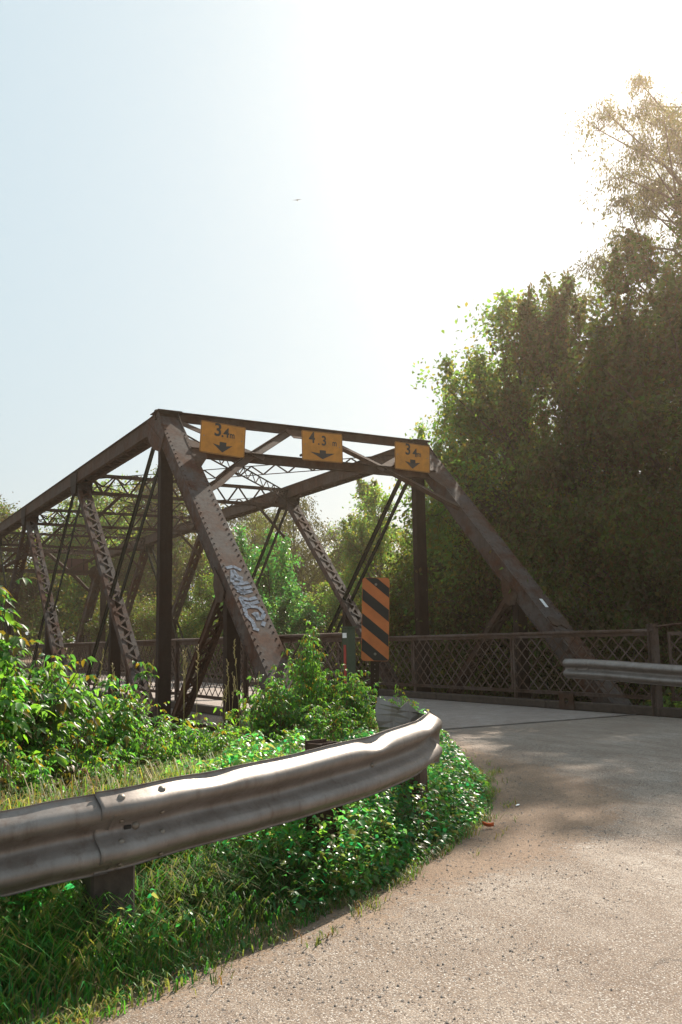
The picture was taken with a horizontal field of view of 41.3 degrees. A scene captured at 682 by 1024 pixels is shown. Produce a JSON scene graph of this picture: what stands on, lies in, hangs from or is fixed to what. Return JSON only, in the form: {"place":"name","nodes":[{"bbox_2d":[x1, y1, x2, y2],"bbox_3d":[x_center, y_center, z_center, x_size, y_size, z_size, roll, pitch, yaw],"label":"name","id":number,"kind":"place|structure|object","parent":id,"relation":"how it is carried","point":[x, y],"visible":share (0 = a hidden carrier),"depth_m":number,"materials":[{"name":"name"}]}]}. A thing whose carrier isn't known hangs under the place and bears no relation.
{"place":"outdoors","nodes":[
{"label":"outdoors","id":0,"kind":"place"},
{"bbox_2d":[0,712,395,912],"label":"dry grass","id":1,"kind":"structure","parent":0,"point":[90,782],"depth_m":4.55,"materials":[{"name":"green plant"}]},
{"bbox_2d":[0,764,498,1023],"bbox_3d":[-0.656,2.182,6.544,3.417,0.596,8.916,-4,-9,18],"label":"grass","id":2,"kind":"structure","parent":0,"point":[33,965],"depth_m":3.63,"materials":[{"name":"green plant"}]},
{"bbox_2d":[0,648,517,1023],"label":"ground","id":3,"kind":"structure","parent":0,"point":[149,997],"depth_m":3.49,"materials":[{"name":"green plant"}]},
{"bbox_2d":[0,758,26,806],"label":"weed","id":4,"kind":"object","parent":3,"relation":"on","point":[4,780],"visible":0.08,"depth_m":4.76,"materials":[{"name":"green plant"}]},
{"bbox_2d":[0,572,30,633],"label":"broadleaf tree","id":5,"kind":"object","parent":3,"relation":"on","point":[18,619],"visible":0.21,"depth_m":56.49,"materials":[{"name":"green plant"}]},
{"bbox_2d":[0,697,46,787],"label":"shrub","id":6,"kind":"object","parent":3,"relation":"on","point":[2,736],"visible":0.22,"depth_m":5.11,"materials":[{"name":"green plant"}]},
{"bbox_2d":[0,491,50,658],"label":"broadleaf tree","id":7,"kind":"object","parent":3,"relation":"on","point":[29,590],"visible":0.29,"depth_m":58.52,"materials":[{"name":"green plant"}]},
{"bbox_2d":[0,736,64,809],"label":"shrub","id":8,"kind":"object","parent":3,"relation":"on","point":[20,764],"visible":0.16,"depth_m":4.94,"materials":[{"name":"green plant"}]},
{"bbox_2d":[0,653,81,803],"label":"shrub","id":9,"kind":"object","parent":3,"relation":"on","point":[35,698],"visible":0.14,"depth_m":5.53,"materials":[{"name":"green plant"}]},
{"bbox_2d":[0,577,121,800],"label":"shrub","id":10,"kind":"object","parent":3,"relation":"on","point":[8,690],"visible":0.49,"depth_m":5.50,"materials":[{"name":"green plant"}]},
{"bbox_2d":[27,711,103,800],"bbox_3d":[-1.817,1.825,5.454,0.836,1.181,0.768,4,-10,-30],"label":"weed","id":11,"kind":"object","parent":3,"relation":"on","point":[69,768],"visible":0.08,"depth_m":5.58,"materials":[{"name":"green plant"}]},
{"bbox_2d":[5,645,149,781],"bbox_3d":[-2.024,1.762,6.113,1.392,1.818,1.270,2,-9,-18],"label":"shrub","id":12,"kind":"object","parent":3,"relation":"on","point":[83,719],"visible":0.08,"depth_m":6.22,"materials":[{"name":"green plant"}]},
{"bbox_2d":[56,759,120,797],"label":"weed","id":13,"kind":"object","parent":3,"relation":"on","point":[116,766],"visible":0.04,"depth_m":5.04,"materials":[{"name":"green plant"}]},
{"bbox_2d":[27,474,156,658],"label":"broadleaf tree","id":14,"kind":"object","parent":3,"relation":"on","point":[73,585],"visible":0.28,"depth_m":56.79,"materials":[{"name":"green plant"}]},
{"bbox_2d":[88,649,103,750],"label":"grass stalk","id":15,"kind":"object","parent":3,"relation":"on","point":[99,677],"depth_m":6.38,"materials":[{"name":"plant"}]},
{"bbox_2d":[63,726,140,793],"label":"shrub","id":16,"kind":"object","parent":3,"relation":"on","point":[81,754],"visible":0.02,"depth_m":5.91,"materials":[{"name":"green plant"}]},
{"bbox_2d":[76,743,139,794],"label":"shrub","id":17,"kind":"object","parent":3,"relation":"on","point":[106,766],"visible":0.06,"depth_m":5.27,"materials":[{"name":"green plant"}]},
{"bbox_2d":[60,661,164,782],"bbox_3d":[-1.692,1.869,6.489,0.943,1.588,1.034,0,-8,-7],"label":"shrub","id":18,"kind":"object","parent":3,"relation":"on","point":[126,704],"visible":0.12,"depth_m":6.44,"materials":[{"name":"green plant"}]},
{"bbox_2d":[111,663,114,723],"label":"grass stalk","id":19,"kind":"object","parent":3,"relation":"on","point":[113,673],"depth_m":6.60,"materials":[{"name":"plant"}]},
{"bbox_2d":[74,542,155,656],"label":"broadleaf tree","id":20,"kind":"object","parent":3,"relation":"on","point":[124,568],"visible":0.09,"depth_m":53.06,"materials":[{"name":"green plant"}]},
{"bbox_2d":[70,583,172,672],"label":"bush","id":21,"kind":"object","parent":3,"relation":"on","point":[94,625],"visible":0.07,"depth_m":45.42,"materials":[{"name":"green plant"}]},
{"bbox_2d":[62,474,193,633],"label":"broadleaf tree","id":22,"kind":"object","parent":3,"relation":"on","point":[137,525],"visible":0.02,"depth_m":67.05,"materials":[{"name":"green plant"}]},
{"bbox_2d":[98,740,168,781],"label":"weed","id":23,"kind":"object","parent":3,"relation":"on","point":[142,760],"visible":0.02,"depth_m":6.33,"materials":[{"name":"green plant"}]},
{"bbox_2d":[118,761,157,786],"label":"weed","id":24,"kind":"object","parent":3,"relation":"on","point":[153,766],"depth_m":5.41,"materials":[{"name":"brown plant"}]},
{"bbox_2d":[144,659,153,738],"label":"grass stalk","id":25,"kind":"object","parent":3,"relation":"on","point":[149,689],"depth_m":6.55,"materials":[{"name":"plant"}]},
{"bbox_2d":[10,555,303,657],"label":"distant woods","id":26,"kind":"object","parent":3,"relation":"on","point":[32,634],"visible":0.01,"depth_m":77.51,"materials":[{"name":"green plant"}]},
{"bbox_2d":[125,720,193,778],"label":"shrub","id":27,"kind":"object","parent":3,"relation":"on","point":[166,754],"visible":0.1,"depth_m":6.35,"materials":[{"name":"green plant"}]},
{"bbox_2d":[105,592,217,675],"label":"bush","id":28,"kind":"object","parent":3,"relation":"on","point":[146,625],"visible":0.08,"depth_m":42.42,"materials":[{"name":"green plant"}]},
{"bbox_2d":[107,464,232,639],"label":"broadleaf tree","id":29,"kind":"object","parent":3,"relation":"on","point":[175,544],"visible":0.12,"depth_m":57.44,"materials":[{"name":"green plant"}]},
{"bbox_2d":[129,697,219,772],"bbox_3d":[-1.342,2.015,6.773,1.060,1.212,1.117,4,-10,-31],"label":"shrub","id":30,"kind":"object","parent":3,"relation":"on","point":[170,725],"visible":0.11,"depth_m":6.81,"materials":[{"name":"green plant"}]},
{"bbox_2d":[159,749,198,772],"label":"shrub","id":31,"kind":"object","parent":3,"relation":"on","point":[190,750],"visible":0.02,"depth_m":5.70,"materials":[{"name":"green plant"}]},
{"bbox_2d":[182,650,184,702],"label":"grass stalk","id":32,"kind":"object","parent":3,"relation":"on","point":[183,675],"depth_m":7.20,"materials":[{"name":"plant"}]},
{"bbox_2d":[183,648,187,724],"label":"grass stalk","id":33,"kind":"object","parent":3,"relation":"on","point":[185,673],"depth_m":7.11,"materials":[{"name":"plant"}]},
{"bbox_2d":[170,725,219,762],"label":"shrub","id":34,"kind":"object","parent":3,"relation":"on","point":[189,747],"visible":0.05,"depth_m":6.64,"materials":[{"name":"green plant"}]},
{"bbox_2d":[196,644,199,734],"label":"grass stalk","id":35,"kind":"object","parent":3,"relation":"on","point":[197,678],"depth_m":7.25,"materials":[{"name":"plant"}]},
{"bbox_2d":[180,602,222,677],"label":"bush","id":36,"kind":"object","parent":3,"relation":"on","point":[199,632],"depth_m":38.24,"materials":[{"name":"green plant"}]},
{"bbox_2d":[169,707,250,758],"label":"shrub","id":37,"kind":"object","parent":3,"relation":"on","point":[206,732],"visible":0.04,"depth_m":7.24,"materials":[{"name":"green plant"}]},
{"bbox_2d":[0,697,442,958],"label":"guardrail","id":38,"kind":"object","parent":3,"relation":"on","point":[99,843],"visible":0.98,"depth_m":3.85,"materials":[{"name":"metal"}]},
{"bbox_2d":[221,680,228,750],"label":"grass stalk","id":39,"kind":"object","parent":3,"relation":"on","point":[225,700],"depth_m":6.99,"materials":[{"name":"plant"}]},
{"bbox_2d":[172,532,278,680],"bbox_3d":[-4.605,4.731,36.301,5.130,7.932,5.021,-9,-11,43],"label":"broadleaf tree","id":40,"kind":"object","parent":3,"relation":"on","point":[191,628],"visible":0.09,"depth_m":35.51,"materials":[{"name":"green plant"}]},
{"bbox_2d":[188,718,264,759],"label":"shrub","id":41,"kind":"object","parent":3,"relation":"on","point":[222,741],"visible":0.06,"depth_m":6.69,"materials":[{"name":"green plant"}]},
{"bbox_2d":[226,659,230,736],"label":"grass stalk","id":42,"kind":"object","parent":3,"relation":"on","point":[227,681],"depth_m":7.36,"materials":[{"name":"plant"}]},
{"bbox_2d":[233,640,239,726],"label":"grass stalk","id":43,"kind":"object","parent":3,"relation":"on","point":[236,676],"depth_m":7.30,"materials":[{"name":"plant"}]},
{"bbox_2d":[231,672,245,737],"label":"grass stalk","id":44,"kind":"object","parent":3,"relation":"on","point":[238,698],"depth_m":7.16,"materials":[{"name":"plant"}]},
{"bbox_2d":[0,709,491,970],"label":"ground plants","id":45,"kind":"object","parent":3,"relation":"on","point":[461,773],"visible":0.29,"depth_m":5.04,"materials":[{"name":"green plant"}]},
{"bbox_2d":[230,736,263,764],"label":"shrub","id":46,"kind":"object","parent":3,"relation":"on","point":[249,750],"visible":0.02,"depth_m":6.14,"materials":[{"name":"green plant"}]},
{"bbox_2d":[172,500,323,608],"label":"willow tree","id":47,"kind":"object","parent":3,"relation":"on","point":[242,518],"visible":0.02,"depth_m":48.69,"materials":[{"name":"green plant"}]},
{"bbox_2d":[196,513,303,609],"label":"broadleaf tree","id":48,"kind":"object","parent":3,"relation":"on","point":[250,542],"depth_m":61.62,"materials":[{"name":"green plant"}]},
{"bbox_2d":[251,672,259,736],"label":"grass stalk","id":49,"kind":"object","parent":3,"relation":"on","point":[255,699],"depth_m":7.17,"materials":[{"name":"plant"}]},
{"bbox_2d":[214,520,326,680],"bbox_3d":[-2.398,4.154,31.896,4.202,7.805,4.601,4,-10,-30],"label":"young poplar","id":50,"kind":"object","parent":3,"relation":"on","point":[269,580],"visible":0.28,"depth_m":32.15,"materials":[{"name":"green plant"}]},
{"bbox_2d":[196,493,350,608],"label":"willow tree","id":51,"kind":"object","parent":3,"relation":"on","point":[300,574],"visible":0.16,"depth_m":44.27,"materials":[{"name":"green plant"}]},
{"bbox_2d":[226,664,323,750],"bbox_3d":[-0.591,1.960,7.804,0.883,1.281,0.805,3,-9,-28],"label":"shrub","id":52,"kind":"object","parent":3,"relation":"on","point":[266,713],"visible":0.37,"depth_m":7.72,"materials":[{"name":"green plant"}]},
{"bbox_2d":[216,602,337,680],"bbox_3d":[-1.927,5.823,33.356,5.834,5.313,5.900,3,-9,-26],"label":"bush","id":53,"kind":"object","parent":3,"relation":"on","point":[316,624],"visible":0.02,"depth_m":34.10,"materials":[{"name":"green plant"}]},
{"bbox_2d":[222,578,332,679],"bbox_3d":[-2.199,5.034,30.228,4.247,5.587,4.650,-7,-10,35],"label":"young poplar","id":54,"kind":"object","parent":3,"relation":"on","point":[279,621],"visible":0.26,"depth_m":29.62,"materials":[{"name":"green plant"}]},
{"bbox_2d":[263,722,319,752],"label":"shrub","id":55,"kind":"object","parent":3,"relation":"on","point":[279,741],"visible":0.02,"depth_m":7.01,"materials":[{"name":"green plant"}]},
{"bbox_2d":[277,619,346,733],"bbox_3d":[-0.263,1.772,8.232,0.694,1.601,0.663,1,-9,-16],"label":"shrub","id":56,"kind":"object","parent":3,"relation":"on","point":[312,677],"visible":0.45,"depth_m":8.18,"materials":[{"name":"green plant"}]},
{"bbox_2d":[299,582,336,666],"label":"broadleaf tree","id":57,"kind":"object","parent":3,"relation":"on","point":[312,594],"visible":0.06,"depth_m":38.72,"materials":[{"name":"green plant"}]},
{"bbox_2d":[281,693,367,748],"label":"shrub","id":58,"kind":"object","parent":3,"relation":"on","point":[321,731],"visible":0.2,"depth_m":7.35,"materials":[{"name":"green plant"}]},
{"bbox_2d":[321,707,352,740],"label":"weed","id":59,"kind":"object","parent":3,"relation":"on","point":[332,724],"visible":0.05,"depth_m":7.52,"materials":[{"name":"green plant"}]},
{"bbox_2d":[0,409,681,747],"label":"truss bridge","id":60,"kind":"structure","parent":3,"relation":"on","point":[243,616],"depth_m":18.31,"materials":[{"name":"metal"}]},
{"bbox_2d":[67,558,87,575],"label":"sign back","id":61,"kind":"object","parent":60,"relation":"attached to","point":[71,562],"visible":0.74,"depth_m":42.66,"materials":[{"name":"metal"}]},
{"bbox_2d":[11,626,356,711],"bbox_3d":[-9.446,4.790,28.208,0.160,1.480,38.550,4,-10,-30],"label":"lattice railing","id":62,"kind":"object","parent":60,"relation":"on","point":[346,636],"visible":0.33,"depth_m":15.71,"materials":[{"name":"metal"}]},
{"bbox_2d":[199,420,245,457],"bbox_3d":[-2.300,-1.334,17.046,0.900,0.620,0.427,7,-11,-29],"label":"clearance sign","id":63,"kind":"object","parent":60,"relation":"attached to","point":[222,439],"visible":1,"depth_m":16.86,"materials":[{"name":"yellow metal"}]},
{"bbox_2d":[300,430,342,462],"bbox_3d":[-0.470,-1.272,18.101,0.920,0.615,0.427,3,-9,-30],"label":"clearance sign","id":64,"kind":"object","parent":60,"relation":"attached to","point":[322,446],"visible":1,"depth_m":17.92,"materials":[{"name":"yellow metal"}]},
{"bbox_2d":[64,623,662,716],"bbox_3d":[-4.817,4.985,30.105,0.125,1.482,38.498,4,-10,-30],"label":"lattice railing","id":65,"kind":"object","parent":60,"relation":"attached to","point":[650,632],"visible":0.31,"depth_m":16.48,"materials":[{"name":"metal"}]},
{"bbox_2d":[394,441,429,472],"bbox_3d":[1.396,-1.129,19.163,0.885,0.605,0.427,5,-10,-29],"label":"clearance sign","id":66,"kind":"object","parent":60,"relation":"attached to","point":[412,457],"visible":0.98,"depth_m":18.98,"materials":[{"name":"yellow metal"}]},
{"bbox_2d":[293,613,410,688],"bbox_3d":[0.170,5.438,29.518,5.360,4.882,5.421,-7,-10,37],"label":"bush","id":67,"kind":"object","parent":3,"relation":"on","point":[324,629],"visible":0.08,"depth_m":28.80,"materials":[{"name":"green plant"}]},
{"bbox_2d":[307,524,398,599],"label":"broadleaf tree","id":68,"kind":"object","parent":3,"relation":"on","point":[334,560],"visible":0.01,"depth_m":58.00,"materials":[{"name":"green plant"}]},
{"bbox_2d":[323,663,385,734],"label":"shrub","id":69,"kind":"object","parent":3,"relation":"on","point":[362,708],"visible":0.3,"depth_m":8.12,"materials":[{"name":"green plant"}]},
{"bbox_2d":[308,484,411,670],"bbox_3d":[1.633,3.651,35.341,6.098,9.634,6.231,-1,-8,3],"label":"broadleaf tree","id":70,"kind":"object","parent":3,"relation":"on","point":[360,537],"visible":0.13,"depth_m":35.44,"materials":[{"name":"green plant"}]},
{"bbox_2d":[335,478,402,582],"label":"slim tree","id":71,"kind":"object","parent":3,"relation":"on","point":[359,482],"visible":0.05,"depth_m":48.49,"materials":[{"name":"green plant"}]},
{"bbox_2d":[338,520,411,678],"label":"willow tree","id":72,"kind":"object","parent":3,"relation":"on","point":[389,552],"depth_m":41.47,"materials":[{"name":"green plant"}]},
{"bbox_2d":[361,577,389,711],"bbox_3d":[0.367,1.715,9.832,0.300,2.002,0.046,1,-8,-2],"label":"hazard marker","id":73,"kind":"object","parent":3,"relation":"on","point":[375,626],"visible":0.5,"depth_m":9.89,"materials":[{"name":"orange paint"}]},
{"bbox_2d":[343,478,409,596],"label":"slim tree","id":74,"kind":"object","parent":3,"relation":"on","point":[363,490],"visible":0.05,"depth_m":39.67,"materials":[{"name":"green plant"}]},
{"bbox_2d":[376,684,418,732],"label":"shrub","id":75,"kind":"object","parent":3,"relation":"on","point":[404,701],"visible":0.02,"depth_m":7.07,"materials":[{"name":"green plant"}]},
{"bbox_2d":[330,534,506,694],"bbox_3d":[2.614,3.893,24.168,6.409,6.413,6.337,-6,-10,32],"label":"broadleaf tree","id":76,"kind":"object","parent":3,"relation":"on","point":[396,601],"visible":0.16,"depth_m":23.07,"materials":[{"name":"green plant"}]},
{"bbox_2d":[373,491,501,664],"bbox_3d":[3.933,2.611,28.141,5.441,9.530,4.887,-7,-10,37],"label":"broadleaf tree","id":77,"kind":"object","parent":3,"relation":"on","point":[393,549],"visible":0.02,"depth_m":28.35,"materials":[{"name":"green plant"}]},
{"bbox_2d":[194,688,681,744],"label":"ravine growth","id":78,"kind":"object","parent":3,"relation":"on","point":[226,717],"visible":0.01,"depth_m":10.79,"materials":[{"name":"green plant"}]},
{"bbox_2d":[378,363,501,693],"bbox_3d":[3.895,1.260,26.453,5.686,11.720,5.564,1,-9,-16],"label":"broadleaf tree","id":79,"kind":"object","parent":3,"relation":"on","point":[422,434],"visible":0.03,"depth_m":26.15,"materials":[{"name":"green plant"}]},
{"bbox_2d":[389,287,677,683],"bbox_3d":[4.908,0.254,23.674,8.143,12.866,8.321,-3,-9,14],"label":"broadleaf tree","id":80,"kind":"object","parent":3,"relation":"on","point":[486,383],"visible":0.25,"depth_m":22.91,"materials":[{"name":"green plant"}]},
{"bbox_2d":[385,465,681,701],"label":"broadleaf tree","id":81,"kind":"object","parent":3,"relation":"on","point":[478,594],"visible":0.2,"depth_m":20.53,"materials":[{"name":"green plant"}]},
{"bbox_2d":[434,270,681,699],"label":"broadleaf tree","id":82,"kind":"object","parent":3,"relation":"on","point":[551,458],"visible":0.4,"depth_m":22.05,"materials":[{"name":"green plant"}]},
{"bbox_2d":[436,222,681,680],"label":"broadleaf tree","id":83,"kind":"object","parent":3,"relation":"on","point":[616,256],"visible":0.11,"depth_m":23.27,"materials":[{"name":"green plant"}]},
{"bbox_2d":[450,452,681,706],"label":"broadleaf tree","id":84,"kind":"object","parent":3,"relation":"on","point":[644,603],"visible":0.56,"depth_m":18.20,"materials":[{"name":"green plant"}]},
{"bbox_2d":[541,185,681,663],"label":"broadleaf tree","id":85,"kind":"object","parent":3,"relation":"on","point":[637,439],"visible":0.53,"depth_m":20.59,"materials":[{"name":"green plant"}]},
{"bbox_2d":[544,69,681,492],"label":"willow tree","id":86,"kind":"object","parent":3,"relation":"on","point":[652,191],"visible":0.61,"depth_m":26.86,"materials":[{"name":"green plant"}]},
{"bbox_2d":[562,658,681,686],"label":"guardrail","id":87,"kind":"object","parent":3,"relation":"on","point":[641,672],"visible":1,"depth_m":13.64,"materials":[{"name":"metal"}]},
{"bbox_2d":[604,481,681,688],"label":"broadleaf tree","id":88,"kind":"object","parent":3,"relation":"on","point":[677,586],"visible":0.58,"depth_m":16.90,"materials":[{"name":"green plant"}]},
{"bbox_2d":[639,686,681,707],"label":"verge growth","id":89,"kind":"object","parent":3,"relation":"on","point":[676,704],"visible":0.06,"depth_m":14.48,"materials":[{"name":"green plant"}]},
{"bbox_2d":[0,0,681,642],"label":"sky","id":90,"kind":"structure","parent":0,"point":[159,249],"materials":[{"name":"white"}]},
{"bbox_2d":[72,715,681,1023],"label":"road","id":91,"kind":"structure","parent":0,"point":[620,966],"depth_m":3.98,"materials":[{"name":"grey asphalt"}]},
{"bbox_2d":[482,821,493,826],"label":"dead leaf","id":92,"kind":"object","parent":91,"relation":"on","point":[487,824],"visible":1,"depth_m":5.91,"materials":[{"name":"brown plant"}]},
{"bbox_2d":[655,623,681,700],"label":"approach railing","id":93,"kind":"object","parent":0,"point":[673,693],"visible":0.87,"depth_m":13.42,"materials":[{"name":"metal"}]}
]}

